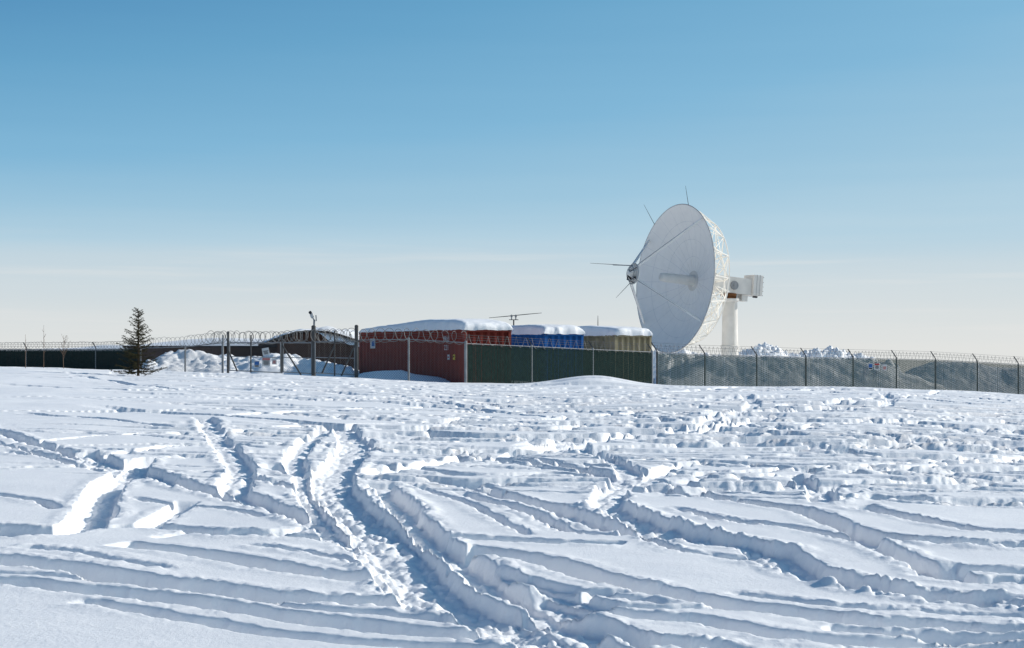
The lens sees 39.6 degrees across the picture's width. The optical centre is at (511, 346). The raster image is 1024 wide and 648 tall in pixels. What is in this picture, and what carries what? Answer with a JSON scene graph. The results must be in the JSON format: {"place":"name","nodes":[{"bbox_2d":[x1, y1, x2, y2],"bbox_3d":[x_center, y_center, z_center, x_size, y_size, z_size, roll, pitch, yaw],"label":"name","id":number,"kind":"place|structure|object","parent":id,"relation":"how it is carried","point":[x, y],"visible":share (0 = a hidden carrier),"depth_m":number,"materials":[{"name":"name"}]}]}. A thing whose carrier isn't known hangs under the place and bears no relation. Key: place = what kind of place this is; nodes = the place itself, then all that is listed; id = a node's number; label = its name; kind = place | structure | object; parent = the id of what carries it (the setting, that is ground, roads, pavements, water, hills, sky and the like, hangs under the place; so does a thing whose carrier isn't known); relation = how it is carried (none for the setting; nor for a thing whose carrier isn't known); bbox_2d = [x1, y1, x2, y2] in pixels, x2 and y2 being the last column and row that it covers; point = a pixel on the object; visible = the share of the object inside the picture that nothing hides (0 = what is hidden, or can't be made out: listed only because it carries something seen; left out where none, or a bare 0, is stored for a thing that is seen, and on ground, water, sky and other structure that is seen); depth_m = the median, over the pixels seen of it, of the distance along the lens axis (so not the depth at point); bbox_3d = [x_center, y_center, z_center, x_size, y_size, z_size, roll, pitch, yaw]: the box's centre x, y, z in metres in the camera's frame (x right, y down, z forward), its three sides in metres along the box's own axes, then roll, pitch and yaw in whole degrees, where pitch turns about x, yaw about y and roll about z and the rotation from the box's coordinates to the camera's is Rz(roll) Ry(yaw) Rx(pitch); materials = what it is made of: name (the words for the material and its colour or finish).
{"place":"outdoors","nodes":[
{"label":"outdoors","id":0,"kind":"place"},
{"bbox_2d":[309,311,316,324],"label":"security camera","id":1,"kind":"object","parent":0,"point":[311,314],"visible":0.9,"depth_m":70.96,"materials":[{"name":"metal"}]},
{"bbox_2d":[0,367,1023,647],"bbox_3d":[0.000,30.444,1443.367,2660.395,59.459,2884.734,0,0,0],"label":"snow ground","id":2,"kind":"structure","parent":0,"point":[166,509],"depth_m":14.23,"materials":[{"name":"white snow"}]},
{"bbox_2d":[25,334,27,367],"bbox_3d":[-20.015,0.243,58.606,0.078,1.502,0.150,0,0,-33],"label":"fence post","id":3,"kind":"object","parent":2,"relation":"on","point":[25,350],"visible":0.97,"depth_m":58.61,"materials":[{"name":"grey metal"}]},
{"bbox_2d":[1,345,124,369],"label":"building","id":4,"kind":"structure","parent":2,"relation":"on","point":[106,346],"depth_m":111.99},
{"bbox_2d":[59,334,69,368],"bbox_3d":[-18.742,0.234,59.486,0.507,1.583,0.404,0,0,40],"label":"bare sapling","id":5,"kind":"object","parent":2,"relation":"on","point":[64,341],"visible":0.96,"depth_m":59.48,"materials":[{"name":"plant"}]},
{"bbox_2d":[0,341,140,369],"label":"chain link fence","id":6,"kind":"object","parent":2,"relation":"on","point":[79,359],"visible":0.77,"depth_m":77.52,"materials":[{"name":"metal"}]},
{"bbox_2d":[109,308,167,375],"bbox_3d":[-14.356,-0.111,54.912,2.135,2.824,1.872,0,0,0],"label":"spruce tree","id":7,"kind":"object","parent":2,"relation":"on","point":[138,365],"visible":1,"depth_m":54.86,"materials":[{"name":"green plant"}]},
{"bbox_2d":[140,331,225,372],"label":"chain link fence","id":8,"kind":"object","parent":2,"relation":"on","point":[184,354],"visible":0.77,"depth_m":69.44,"materials":[{"name":"metal"}]},
{"bbox_2d":[124,338,276,367],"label":"building","id":9,"kind":"structure","parent":2,"relation":"on","point":[239,349],"depth_m":96.98,"materials":[{"name":"brown painted metal cladding"},{"name":"snow"}]},
{"bbox_2d":[133,349,359,377],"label":"snow bank","id":10,"kind":"structure","parent":2,"relation":"on","point":[178,365],"depth_m":72.22,"materials":[{"name":"white snow"}]},
{"bbox_2d":[201,325,360,377],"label":"chain link gate","id":11,"kind":"structure","parent":2,"relation":"on","point":[313,342],"depth_m":64.89,"materials":[{"name":"metal"}]},
{"bbox_2d":[254,361,259,366],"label":"warning sign","id":12,"kind":"object","parent":11,"relation":"attached to","point":[256,363],"visible":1,"depth_m":65.63,"materials":[{"name":"blue metal"}]},
{"bbox_2d":[262,358,269,365],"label":"warning sign","id":13,"kind":"object","parent":11,"relation":"attached to","point":[265,361],"visible":1,"depth_m":65.43,"materials":[{"name":"white metal"}]},
{"bbox_2d":[262,347,269,355],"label":"warning sign","id":14,"kind":"object","parent":11,"relation":"attached to","point":[265,351],"visible":1,"depth_m":65.44,"materials":[{"name":"white metal"}]},
{"bbox_2d":[272,358,276,363],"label":"warning sign","id":15,"kind":"object","parent":11,"relation":"attached to","point":[274,360],"visible":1,"depth_m":65.26,"materials":[{"name":"white metal"}]},
{"bbox_2d":[258,326,358,369],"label":"brown building","id":16,"kind":"structure","parent":2,"relation":"on","point":[320,337],"depth_m":85.99,"materials":[{"name":"brown painted metal cladding"},{"name":"snow"}]},
{"bbox_2d":[358,370,450,382],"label":"snow bank","id":17,"kind":"structure","parent":2,"relation":"on","point":[394,374],"depth_m":66.32,"materials":[{"name":"white snow"}]},
{"bbox_2d":[351,328,468,382],"bbox_3d":[-4.511,0.573,62.792,5.554,2.810,0.412,0,0,18],"label":"chain link fence","id":18,"kind":"object","parent":2,"relation":"on","point":[408,339],"visible":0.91,"depth_m":62.72,"materials":[{"name":"metal"}]},
{"bbox_2d":[359,330,511,382],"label":"shipping container","id":19,"kind":"object","parent":2,"relation":"on","point":[502,335],"visible":0.6,"depth_m":68.24,"materials":[{"name":"red metal"}]},
{"bbox_2d":[358,319,512,332],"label":"snow slab","id":20,"kind":"structure","parent":19,"relation":"on","point":[458,324],"depth_m":66.53,"materials":[{"name":"white snow"}]},
{"bbox_2d":[490,313,537,324],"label":"boom antenna","id":21,"kind":"object","parent":2,"relation":"on","point":[515,317],"visible":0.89,"depth_m":83.98,"materials":[{"name":"metal"}]},
{"bbox_2d":[511,334,583,380],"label":"shipping container","id":22,"kind":"object","parent":2,"relation":"on","point":[563,338],"visible":0.19,"depth_m":76.85,"materials":[{"name":"blue metal"}]},
{"bbox_2d":[511,324,584,334],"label":"snow slab","id":23,"kind":"structure","parent":22,"relation":"on","point":[535,329],"depth_m":76.88,"materials":[{"name":"white snow"}]},
{"bbox_2d":[464,335,652,383],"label":"chain link fence","id":24,"kind":"object","parent":2,"relation":"on","point":[531,361],"visible":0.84,"depth_m":65.09,"materials":[{"name":"metal"}]},
{"bbox_2d":[584,335,651,381],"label":"shipping container","id":25,"kind":"object","parent":2,"relation":"on","point":[640,340],"visible":0.34,"depth_m":78.85,"materials":[{"name":"beige metal"}]},
{"bbox_2d":[577,325,652,335],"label":"snow slab","id":26,"kind":"structure","parent":25,"relation":"on","point":[591,330],"depth_m":78.95,"materials":[{"name":"white snow"}]},
{"bbox_2d":[593,186,763,356],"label":"satellite dish","id":27,"kind":"object","parent":2,"relation":"on","point":[676,277],"visible":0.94,"depth_m":96.20,"materials":[{"name":"white paint"}]},
{"bbox_2d":[643,342,892,382],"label":"snow bank","id":28,"kind":"structure","parent":2,"relation":"on","point":[765,346],"depth_m":106.29,"materials":[{"name":"white snow"}]},
{"bbox_2d":[653,355,950,389],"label":"snow bank","id":29,"kind":"structure","parent":2,"relation":"on","point":[833,375],"depth_m":87.40,"materials":[{"name":"white snow"}]},
{"bbox_2d":[651,342,1023,393],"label":"chain link fence","id":30,"kind":"object","parent":2,"relation":"on","point":[798,371],"visible":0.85,"depth_m":78.65,"materials":[{"name":"metal"}]},
{"bbox_2d":[868,363,872,369],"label":"warning sign","id":31,"kind":"object","parent":30,"relation":"attached to","point":[870,366],"visible":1,"depth_m":80.29,"materials":[{"name":"metal"}]},
{"bbox_2d":[874,363,879,369],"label":"warning sign","id":32,"kind":"object","parent":30,"relation":"attached to","point":[876,366],"visible":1,"depth_m":80.49,"materials":[{"name":"white metal"}]},
{"bbox_2d":[882,364,886,369],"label":"warning sign","id":33,"kind":"object","parent":30,"relation":"attached to","point":[884,366],"visible":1,"depth_m":80.99,"materials":[{"name":"white metal"}]},
{"bbox_2d":[904,361,1023,393],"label":"snow bank","id":34,"kind":"structure","parent":2,"relation":"on","point":[971,377],"depth_m":94.58,"materials":[{"name":"white snow"}]},
{"bbox_2d":[0,0,1023,372],"label":"sky","id":35,"kind":"structure","parent":0,"point":[200,167],"materials":[{"name":"blue"}]}
]}

